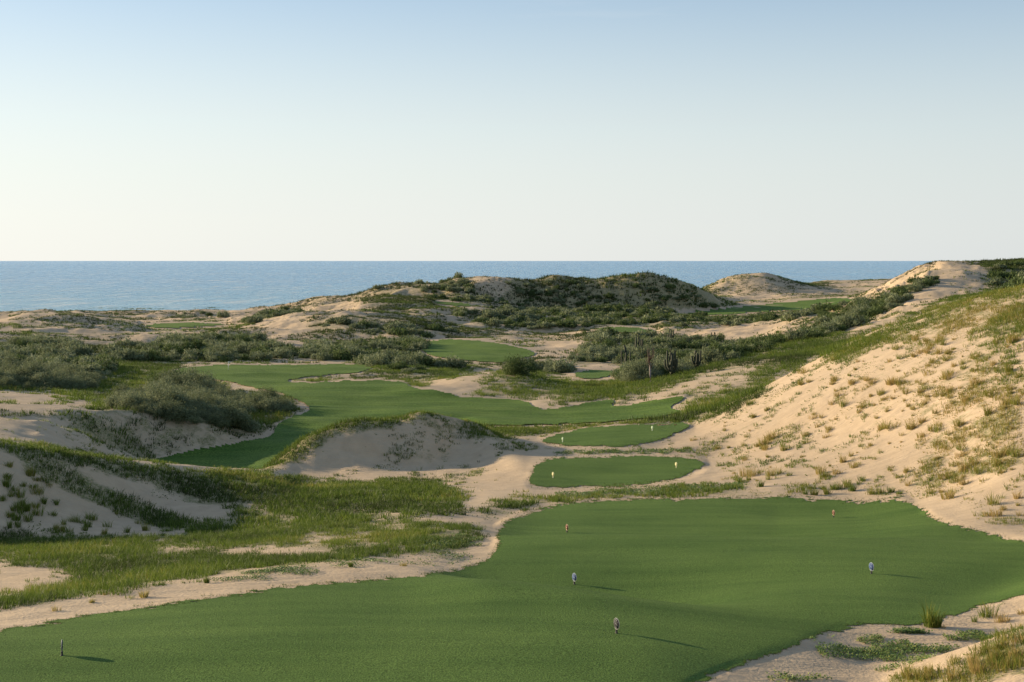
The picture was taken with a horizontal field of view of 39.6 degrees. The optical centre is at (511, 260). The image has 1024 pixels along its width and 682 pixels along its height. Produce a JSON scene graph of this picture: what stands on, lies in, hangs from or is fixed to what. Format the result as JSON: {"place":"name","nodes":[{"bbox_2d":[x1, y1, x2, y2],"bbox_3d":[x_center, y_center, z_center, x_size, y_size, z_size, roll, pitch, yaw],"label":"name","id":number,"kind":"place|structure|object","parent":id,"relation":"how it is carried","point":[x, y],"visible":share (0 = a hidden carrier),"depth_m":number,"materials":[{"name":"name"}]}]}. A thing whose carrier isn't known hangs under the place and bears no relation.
{"place":"outdoors","nodes":[
{"label":"outdoors","id":0,"kind":"place"},
{"bbox_2d":[0,261,931,311],"bbox_3d":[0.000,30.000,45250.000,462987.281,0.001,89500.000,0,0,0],"label":"sea","id":1,"kind":"structure","parent":0,"point":[118,285],"depth_m":2838.24,"materials":[{"name":"liquid"}]},
{"bbox_2d":[0,260,1023,681],"bbox_3d":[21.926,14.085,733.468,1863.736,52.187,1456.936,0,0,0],"label":"ground","id":2,"kind":"structure","parent":0,"point":[360,452],"depth_m":89.38,"materials":[{"name":"sand"}]},
{"bbox_2d":[0,374,20,388],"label":"shrub","id":3,"kind":"object","parent":2,"relation":"on","point":[10,381],"visible":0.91,"depth_m":163.12,"materials":[{"name":"green plant"}]},
{"bbox_2d":[0,352,22,367],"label":"shrub","id":4,"kind":"object","parent":2,"relation":"on","point":[8,357],"visible":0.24,"depth_m":196.24,"materials":[{"name":"green plant"}]},
{"bbox_2d":[0,357,29,369],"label":"shrub","id":5,"kind":"object","parent":2,"relation":"on","point":[4,367],"visible":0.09,"depth_m":179.81,"materials":[{"name":"green plant"}]},
{"bbox_2d":[3,369,28,385],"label":"shrub","id":6,"kind":"object","parent":2,"relation":"on","point":[22,379],"visible":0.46,"depth_m":170.15,"materials":[{"name":"green plant"}]},
{"bbox_2d":[6,358,44,371],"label":"shrub","id":7,"kind":"object","parent":2,"relation":"on","point":[28,366],"visible":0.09,"depth_m":177.91,"materials":[{"name":"green plant"}]},
{"bbox_2d":[21,464,37,476],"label":"grass tuft","id":8,"kind":"object","parent":2,"relation":"on","point":[29,472],"visible":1,"depth_m":66.77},
{"bbox_2d":[16,359,49,378],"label":"shrub","id":9,"kind":"object","parent":2,"relation":"on","point":[28,369],"visible":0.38,"depth_m":175.03,"materials":[{"name":"green plant"}]},
{"bbox_2d":[26,502,47,515],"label":"grass tuft","id":10,"kind":"object","parent":2,"relation":"on","point":[37,512],"visible":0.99,"depth_m":63.97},
{"bbox_2d":[29,366,70,387],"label":"shrub","id":11,"kind":"object","parent":2,"relation":"on","point":[48,380],"visible":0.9,"depth_m":169.87,"materials":[{"name":"green plant"}]},
{"bbox_2d":[50,360,85,374],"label":"shrub","id":12,"kind":"object","parent":2,"relation":"on","point":[75,368],"visible":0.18,"depth_m":186.64,"materials":[{"name":"green plant"}]},
{"bbox_2d":[58,377,80,389],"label":"shrub","id":13,"kind":"object","parent":2,"relation":"on","point":[75,385],"visible":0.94,"depth_m":169.70,"materials":[{"name":"green plant"}]},
{"bbox_2d":[67,375,83,388],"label":"shrub","id":14,"kind":"object","parent":2,"relation":"on","point":[72,380],"visible":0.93,"depth_m":170.37,"materials":[{"name":"green plant"}]},
{"bbox_2d":[64,367,101,384],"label":"shrub","id":15,"kind":"object","parent":2,"relation":"on","point":[85,374],"visible":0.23,"depth_m":181.04,"materials":[{"name":"green plant"}]},
{"bbox_2d":[83,379,99,388],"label":"shrub","id":16,"kind":"object","parent":2,"relation":"on","point":[91,383],"visible":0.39,"depth_m":172.62,"materials":[{"name":"green plant"}]},
{"bbox_2d":[103,393,133,407],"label":"shrub","id":17,"kind":"object","parent":2,"relation":"on","point":[111,403],"visible":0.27,"depth_m":129.94,"materials":[{"name":"green plant"}]},
{"bbox_2d":[111,383,131,393],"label":"shrub","id":18,"kind":"object","parent":2,"relation":"on","point":[121,387],"visible":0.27,"depth_m":161.73,"materials":[{"name":"green plant"}]},
{"bbox_2d":[114,387,143,408],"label":"shrub","id":19,"kind":"object","parent":2,"relation":"on","point":[123,403],"visible":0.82,"depth_m":128.70,"materials":[{"name":"green plant"}]},
{"bbox_2d":[136,401,160,414],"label":"shrub","id":20,"kind":"object","parent":2,"relation":"on","point":[145,409],"visible":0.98,"depth_m":126.77,"materials":[{"name":"green plant"}]},
{"bbox_2d":[140,377,171,392],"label":"shrub","id":21,"kind":"object","parent":2,"relation":"on","point":[154,384],"visible":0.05,"depth_m":162.13,"materials":[{"name":"green plant"}]},
{"bbox_2d":[143,378,180,399],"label":"shrub","id":22,"kind":"object","parent":2,"relation":"on","point":[153,389],"visible":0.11,"depth_m":134.95,"materials":[{"name":"green plant"}]},
{"bbox_2d":[153,373,178,387],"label":"shrub","id":23,"kind":"object","parent":2,"relation":"on","point":[167,379],"visible":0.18,"depth_m":170.01,"materials":[{"name":"green plant"}]},
{"bbox_2d":[145,367,187,384],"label":"shrub","id":24,"kind":"object","parent":2,"relation":"on","point":[156,377],"visible":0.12,"depth_m":179.49,"materials":[{"name":"green plant"}]},
{"bbox_2d":[141,382,193,407],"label":"shrub","id":25,"kind":"object","parent":2,"relation":"on","point":[173,395],"visible":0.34,"depth_m":131.14,"materials":[{"name":"green plant"}]},
{"bbox_2d":[148,397,186,418],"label":"shrub","id":26,"kind":"object","parent":2,"relation":"on","point":[165,409],"visible":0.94,"depth_m":126.70,"materials":[{"name":"green plant"}]},
{"bbox_2d":[148,384,188,402],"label":"shrub","id":27,"kind":"object","parent":2,"relation":"on","point":[158,393],"visible":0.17,"depth_m":131.96,"materials":[{"name":"green plant"}]},
{"bbox_2d":[164,402,199,421],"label":"shrub","id":28,"kind":"object","parent":2,"relation":"on","point":[183,415],"visible":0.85,"depth_m":126.27,"materials":[{"name":"green plant"}]},
{"bbox_2d":[165,361,198,377],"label":"shrub","id":29,"kind":"object","parent":2,"relation":"on","point":[191,369],"visible":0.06,"depth_m":180.37,"materials":[{"name":"green plant"}]},
{"bbox_2d":[146,322,224,328],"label":"putting green","id":30,"kind":"object","parent":2,"relation":"on","point":[179,325],"visible":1,"depth_m":431.15,"materials":[{"name":"plant"}]},
{"bbox_2d":[165,368,216,386],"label":"shrub","id":31,"kind":"object","parent":2,"relation":"on","point":[198,378],"visible":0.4,"depth_m":174.15,"materials":[{"name":"green plant"}]},
{"bbox_2d":[173,370,218,382],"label":"shrub","id":32,"kind":"object","parent":2,"relation":"on","point":[188,374],"visible":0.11,"depth_m":178.31,"materials":[{"name":"green plant"}]},
{"bbox_2d":[179,378,214,392],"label":"shrub","id":33,"kind":"object","parent":2,"relation":"on","point":[189,384],"visible":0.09,"depth_m":162.86,"materials":[{"name":"green plant"}]},
{"bbox_2d":[187,395,210,405],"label":"shrub","id":34,"kind":"object","parent":2,"relation":"on","point":[198,398],"visible":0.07,"depth_m":136.68,"materials":[{"name":"green plant"}]},
{"bbox_2d":[186,389,216,405],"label":"shrub","id":35,"kind":"object","parent":2,"relation":"on","point":[213,399],"visible":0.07,"depth_m":139.09,"materials":[{"name":"green plant"}]},
{"bbox_2d":[188,385,217,394],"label":"shrub","id":36,"kind":"object","parent":2,"relation":"on","point":[203,390],"visible":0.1,"depth_m":158.74,"materials":[{"name":"green plant"}]},
{"bbox_2d":[191,397,219,409],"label":"shrub","id":37,"kind":"object","parent":2,"relation":"on","point":[196,404],"visible":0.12,"depth_m":133.66,"materials":[{"name":"green plant"}]},
{"bbox_2d":[199,409,229,424],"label":"shrub","id":38,"kind":"object","parent":2,"relation":"on","point":[212,419],"visible":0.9,"depth_m":128.05,"materials":[{"name":"green plant"}]},
{"bbox_2d":[201,375,230,389],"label":"shrub","id":39,"kind":"object","parent":2,"relation":"on","point":[212,384],"visible":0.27,"depth_m":172.68,"materials":[{"name":"green plant"}]},
{"bbox_2d":[192,399,250,424],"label":"shrub","id":40,"kind":"object","parent":2,"relation":"on","point":[230,414],"visible":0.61,"depth_m":130.07,"materials":[{"name":"green plant"}]},
{"bbox_2d":[213,416,229,427],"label":"shrub","id":41,"kind":"object","parent":2,"relation":"on","point":[222,425],"visible":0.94,"depth_m":128.14,"materials":[{"name":"green plant"}]},
{"bbox_2d":[215,385,239,393],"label":"shrub","id":42,"kind":"object","parent":2,"relation":"on","point":[233,390],"visible":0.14,"depth_m":165.25,"materials":[{"name":"green plant"}]},
{"bbox_2d":[212,398,252,412],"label":"shrub","id":43,"kind":"object","parent":2,"relation":"on","point":[244,404],"visible":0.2,"depth_m":144.06,"materials":[{"name":"green plant"}]},
{"bbox_2d":[228,408,258,429],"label":"shrub","id":44,"kind":"object","parent":2,"relation":"on","point":[247,422],"visible":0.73,"depth_m":131.11,"materials":[{"name":"green plant"}]},
{"bbox_2d":[236,420,260,431],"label":"shrub","id":45,"kind":"object","parent":2,"relation":"on","point":[255,428],"visible":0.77,"depth_m":131.51,"materials":[{"name":"green plant"}]},
{"bbox_2d":[240,389,265,404],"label":"shrub","id":46,"kind":"object","parent":2,"relation":"on","point":[257,398],"visible":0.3,"depth_m":151.91,"materials":[{"name":"green plant"}]},
{"bbox_2d":[210,564,318,581],"bbox_3d":[-7.065,8.970,40.821,3.128,0.373,2.781,0,0,0],"label":"creeping vine","id":47,"kind":"object","parent":2,"relation":"on","point":[267,570],"visible":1,"depth_m":40.64,"materials":[{"name":"green plant"}]},
{"bbox_2d":[256,385,281,400],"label":"shrub","id":48,"kind":"object","parent":2,"relation":"on","point":[272,392],"visible":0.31,"depth_m":157.68,"materials":[{"name":"green plant"}]},
{"bbox_2d":[176,364,370,392],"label":"putting green","id":49,"kind":"object","parent":2,"relation":"on","point":[276,377],"visible":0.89,"depth_m":213.37,"materials":[{"name":"plant"}]},
{"bbox_2d":[263,400,285,411],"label":"shrub","id":50,"kind":"object","parent":2,"relation":"on","point":[277,408],"visible":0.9,"depth_m":148.72,"materials":[{"name":"green plant"}]},
{"bbox_2d":[254,392,297,411],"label":"shrub","id":51,"kind":"object","parent":2,"relation":"on","point":[268,400],"visible":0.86,"depth_m":149.63,"materials":[{"name":"green plant"}]},
{"bbox_2d":[322,552,479,567],"bbox_3d":[-3.534,9.445,45.027,2.060,1.101,7.846,0,0,31],"label":"creeping vine","id":52,"kind":"object","parent":2,"relation":"on","point":[386,561],"visible":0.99,"depth_m":45.23,"materials":[{"name":"green plant"}]},
{"bbox_2d":[152,380,683,468],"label":"fairway","id":53,"kind":"structure","parent":2,"relation":"on","point":[327,402],"depth_m":151.01,"materials":[{"name":"plant"}]},
{"bbox_2d":[414,532,483,549],"bbox_3d":[-2.309,10.146,51.485,2.538,0.551,5.098,0,0,0],"label":"creeping vine","id":54,"kind":"object","parent":2,"relation":"on","point":[458,541],"visible":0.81,"depth_m":51.33,"materials":[{"name":"green plant"}]},
{"bbox_2d":[434,301,471,305],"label":"fairway","id":55,"kind":"structure","parent":2,"relation":"on","point":[454,303],"depth_m":475.70,"materials":[{"name":"plant"}]},
{"bbox_2d":[423,339,534,361],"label":"putting green","id":56,"kind":"object","parent":2,"relation":"on","point":[478,350],"visible":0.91,"depth_m":284.77,"materials":[{"name":"plant"}]},
{"bbox_2d":[0,423,1023,681],"bbox_3d":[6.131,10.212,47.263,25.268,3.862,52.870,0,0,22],"label":"tee lawn","id":57,"kind":"structure","parent":2,"relation":"on","point":[687,590],"depth_m":35.81,"materials":[{"name":"plant"}]},
{"bbox_2d":[0,258,1023,681],"bbox_3d":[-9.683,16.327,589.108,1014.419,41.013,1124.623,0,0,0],"label":"dune grass","id":58,"kind":"structure","parent":2,"relation":"on","point":[402,498],"depth_m":81.69,"materials":[{"name":"plant"}]},
{"bbox_2d":[0,258,1023,378],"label":"scrub","id":59,"kind":"object","parent":2,"relation":"on","point":[211,346],"visible":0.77,"depth_m":295.45,"materials":[{"name":"green plant"}]},
{"bbox_2d":[501,351,539,376],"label":"shrub","id":60,"kind":"object","parent":2,"relation":"on","point":[515,365],"visible":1,"depth_m":190.05,"materials":[{"name":"green plant"}]},
{"bbox_2d":[575,370,611,378],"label":"tee lawn","id":61,"kind":"structure","parent":2,"relation":"on","point":[595,374],"depth_m":227.37,"materials":[{"name":"plant"}]},
{"bbox_2d":[543,422,688,446],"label":"tee lawn","id":62,"kind":"structure","parent":2,"relation":"on","point":[620,435],"depth_m":101.89,"materials":[{"name":"plant"}]},
{"bbox_2d":[529,455,703,487],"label":"tee lawn","id":63,"kind":"structure","parent":2,"relation":"on","point":[587,471],"depth_m":86.34,"materials":[{"name":"plant"}]},
{"bbox_2d":[552,447,693,453],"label":"creeping vine","id":64,"kind":"object","parent":2,"relation":"on","point":[608,450],"visible":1,"depth_m":94.63,"materials":[{"name":"green plant"}]},
{"bbox_2d":[621,345,630,363],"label":"cardon cactus","id":65,"kind":"object","parent":2,"relation":"on","point":[625,357],"visible":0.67,"depth_m":237.96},
{"bbox_2d":[598,326,653,331],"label":"fairway","id":66,"kind":"structure","parent":2,"relation":"on","point":[626,329],"depth_m":387.25,"materials":[{"name":"plant"}]},
{"bbox_2d":[619,355,647,380],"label":"shrub","id":67,"kind":"object","parent":2,"relation":"on","point":[626,368],"visible":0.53,"depth_m":190.40,"materials":[{"name":"green plant"}]},
{"bbox_2d":[620,365,661,381],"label":"shrub","id":68,"kind":"object","parent":2,"relation":"on","point":[631,375],"visible":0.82,"depth_m":188.54,"materials":[{"name":"green plant"}]},
{"bbox_2d":[629,354,663,375],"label":"shrub","id":69,"kind":"object","parent":2,"relation":"on","point":[645,361],"visible":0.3,"depth_m":192.11,"materials":[{"name":"green plant"}]},
{"bbox_2d":[645,346,654,382],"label":"bare tree","id":70,"kind":"object","parent":2,"relation":"on","point":[650,357],"visible":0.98,"depth_m":179.94,"materials":[{"name":"grey plant"}]},
{"bbox_2d":[555,479,749,496],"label":"creeping vine","id":71,"kind":"object","parent":2,"relation":"on","point":[622,489],"visible":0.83,"depth_m":76.89,"materials":[{"name":"green plant"}]},
{"bbox_2d":[664,348,677,375],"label":"cardon cactus","id":72,"kind":"object","parent":2,"relation":"on","point":[672,365],"visible":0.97,"depth_m":187.06,"materials":[{"name":"plant"}]},
{"bbox_2d":[673,358,694,372],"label":"shrub","id":73,"kind":"object","parent":2,"relation":"on","point":[680,367],"visible":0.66,"depth_m":191.29,"materials":[{"name":"green plant"}]},
{"bbox_2d":[691,350,701,367],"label":"cardon cactus","id":74,"kind":"object","parent":2,"relation":"on","point":[696,362],"visible":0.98,"depth_m":192.84,"materials":[{"name":"plant"}]},
{"bbox_2d":[739,465,764,476],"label":"grass tuft","id":75,"kind":"object","parent":2,"relation":"on","point":[747,472],"visible":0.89,"depth_m":81.12,"materials":[{"name":"plant"}]},
{"bbox_2d":[688,297,852,315],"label":"fairway","id":76,"kind":"structure","parent":2,"relation":"on","point":[797,305],"depth_m":568.81,"materials":[{"name":"plant"}]},
{"bbox_2d":[763,465,783,476],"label":"grass tuft","id":77,"kind":"object","parent":2,"relation":"on","point":[773,473],"visible":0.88,"depth_m":79.63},
{"bbox_2d":[767,669,831,681],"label":"creeping vine","id":78,"kind":"object","parent":2,"relation":"on","point":[793,677],"visible":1,"depth_m":30.03,"materials":[{"name":"green plant"}]},
{"bbox_2d":[828,633,884,643],"bbox_3d":[8.440,9.081,34.134,1.534,0.208,0.876,0,0,-23],"label":"creeping vine","id":79,"kind":"object","parent":2,"relation":"on","point":[876,636],"visible":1,"depth_m":34.38,"materials":[{"name":"green plant"}]},
{"bbox_2d":[808,636,924,661],"bbox_3d":[8.259,9.018,33.125,2.557,0.327,2.216,0,0,0],"label":"creeping vine","id":80,"kind":"object","parent":2,"relation":"on","point":[887,651],"visible":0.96,"depth_m":33.05,"materials":[{"name":"green plant"}]},
{"bbox_2d":[879,419,899,429],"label":"grass tuft","id":81,"kind":"object","parent":2,"relation":"on","point":[887,426],"visible":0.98,"depth_m":83.04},
{"bbox_2d":[854,620,932,633],"bbox_3d":[9.508,9.153,35.496,1.724,0.115,0.957,0,0,0],"label":"creeping vine","id":82,"kind":"object","parent":2,"relation":"on","point":[912,630],"visible":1,"depth_m":35.10,"materials":[{"name":"green plant"}]},
{"bbox_2d":[873,652,938,671],"bbox_3d":[8.606,8.765,31.395,1.274,0.685,2.048,0,0,0],"label":"creeping vine","id":83,"kind":"object","parent":2,"relation":"on","point":[927,656],"visible":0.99,"depth_m":31.11,"materials":[{"name":"green plant"}]},
{"bbox_2d":[898,662,918,680],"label":"grass tuft","id":84,"kind":"object","parent":2,"relation":"on","point":[907,675],"visible":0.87,"depth_m":29.41,"materials":[{"name":"plant"}]},
{"bbox_2d":[904,418,925,429],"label":"grass tuft","id":85,"kind":"object","parent":2,"relation":"on","point":[912,426],"visible":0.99,"depth_m":80.89,"materials":[{"name":"plant"}]},
{"bbox_2d":[912,665,936,680],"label":"grass tuft","id":86,"kind":"object","parent":2,"relation":"on","point":[926,676],"visible":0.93,"depth_m":28.96,"materials":[{"name":"plant"}]},
{"bbox_2d":[916,599,947,627],"bbox_3d":[10.616,8.860,35.690,0.960,0.792,0.900,0,0,28],"label":"grass tuft","id":87,"kind":"object","parent":2,"relation":"on","point":[931,621],"visible":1,"depth_m":35.72,"materials":[{"name":"plant"}]},
{"bbox_2d":[908,642,960,652],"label":"creeping vine","id":88,"kind":"object","parent":2,"relation":"on","point":[936,648],"visible":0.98,"depth_m":33.40,"materials":[{"name":"green plant"}]},
{"bbox_2d":[927,423,945,432],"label":"grass tuft","id":89,"kind":"object","parent":2,"relation":"on","point":[935,430],"visible":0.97,"depth_m":78.50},
{"bbox_2d":[937,469,957,479],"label":"grass tuft","id":90,"kind":"object","parent":2,"relation":"on","point":[945,476],"visible":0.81,"depth_m":70.54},
{"bbox_2d":[939,485,957,499],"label":"grass tuft","id":91,"kind":"object","parent":2,"relation":"on","point":[949,496],"visible":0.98,"depth_m":66.11,"materials":[{"name":"plant"}]},
{"bbox_2d":[940,367,958,379],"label":"grass tuft","id":92,"kind":"object","parent":2,"relation":"on","point":[944,376],"visible":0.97,"depth_m":86.37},
{"bbox_2d":[942,662,959,680],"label":"grass tuft","id":93,"kind":"object","parent":2,"relation":"on","point":[949,675],"visible":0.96,"depth_m":28.29,"materials":[{"name":"plant"}]},
{"bbox_2d":[942,651,965,664],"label":"grass tuft","id":94,"kind":"object","parent":2,"relation":"on","point":[951,658],"visible":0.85,"depth_m":29.24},
{"bbox_2d":[947,470,967,482],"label":"grass tuft","id":95,"kind":"object","parent":2,"relation":"on","point":[952,479],"visible":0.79,"depth_m":69.32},
{"bbox_2d":[942,629,987,640],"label":"creeping vine","id":96,"kind":"object","parent":2,"relation":"on","point":[975,633],"visible":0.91,"depth_m":34.58,"materials":[{"name":"green plant"}]},
{"bbox_2d":[964,650,983,667],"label":"grass tuft","id":97,"kind":"object","parent":2,"relation":"on","point":[971,657],"visible":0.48,"depth_m":28.58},
{"bbox_2d":[966,654,992,674],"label":"grass tuft","id":98,"kind":"object","parent":2,"relation":"on","point":[977,668],"visible":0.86,"depth_m":28.09,"materials":[{"name":"plant"}]},
{"bbox_2d":[980,491,1000,505],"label":"grass tuft","id":99,"kind":"object","parent":2,"relation":"on","point":[989,499],"visible":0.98,"depth_m":61.94,"materials":[{"name":"plant"}]},
{"bbox_2d":[976,599,1006,618],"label":"grass tuft","id":100,"kind":"object","parent":2,"relation":"on","point":[987,611],"visible":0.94,"depth_m":36.68,"materials":[{"name":"plant"}]},
{"bbox_2d":[982,508,1002,516],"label":"grass tuft","id":101,"kind":"object","parent":2,"relation":"on","point":[991,513],"visible":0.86,"depth_m":59.01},
{"bbox_2d":[991,445,1008,457],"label":"grass tuft","id":102,"kind":"object","parent":2,"relation":"on","point":[1002,453],"visible":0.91,"depth_m":69.70,"materials":[{"name":"plant"}]},
{"bbox_2d":[990,610,1011,622],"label":"grass tuft","id":103,"kind":"object","parent":2,"relation":"on","point":[1002,619],"visible":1,"depth_m":35.99,"materials":[{"name":"plant"}]},
{"bbox_2d":[994,634,1019,649],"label":"grass tuft","id":104,"kind":"object","parent":2,"relation":"on","point":[1003,639],"visible":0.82,"depth_m":28.93,"materials":[{"name":"plant"}]},
{"bbox_2d":[1000,651,1023,668],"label":"grass tuft","id":105,"kind":"object","parent":2,"relation":"on","point":[1013,661],"visible":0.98,"depth_m":27.76,"materials":[{"name":"plant"}]},
{"bbox_2d":[1004,444,1021,457],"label":"grass tuft","id":106,"kind":"object","parent":2,"relation":"on","point":[1015,452],"visible":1,"depth_m":68.72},
{"bbox_2d":[1005,331,1023,342],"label":"grass tuft","id":107,"kind":"object","parent":2,"relation":"on","point":[1014,339],"visible":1,"depth_m":87.82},
{"bbox_2d":[1006,643,1023,657],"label":"grass tuft","id":108,"kind":"object","parent":2,"relation":"on","point":[1018,652],"visible":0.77,"depth_m":28.16,"materials":[{"name":"plant"}]},
{"bbox_2d":[0,0,1023,260],"label":"sky","id":109,"kind":"structure","parent":0,"point":[131,130],"materials":[{"name":"blue"}]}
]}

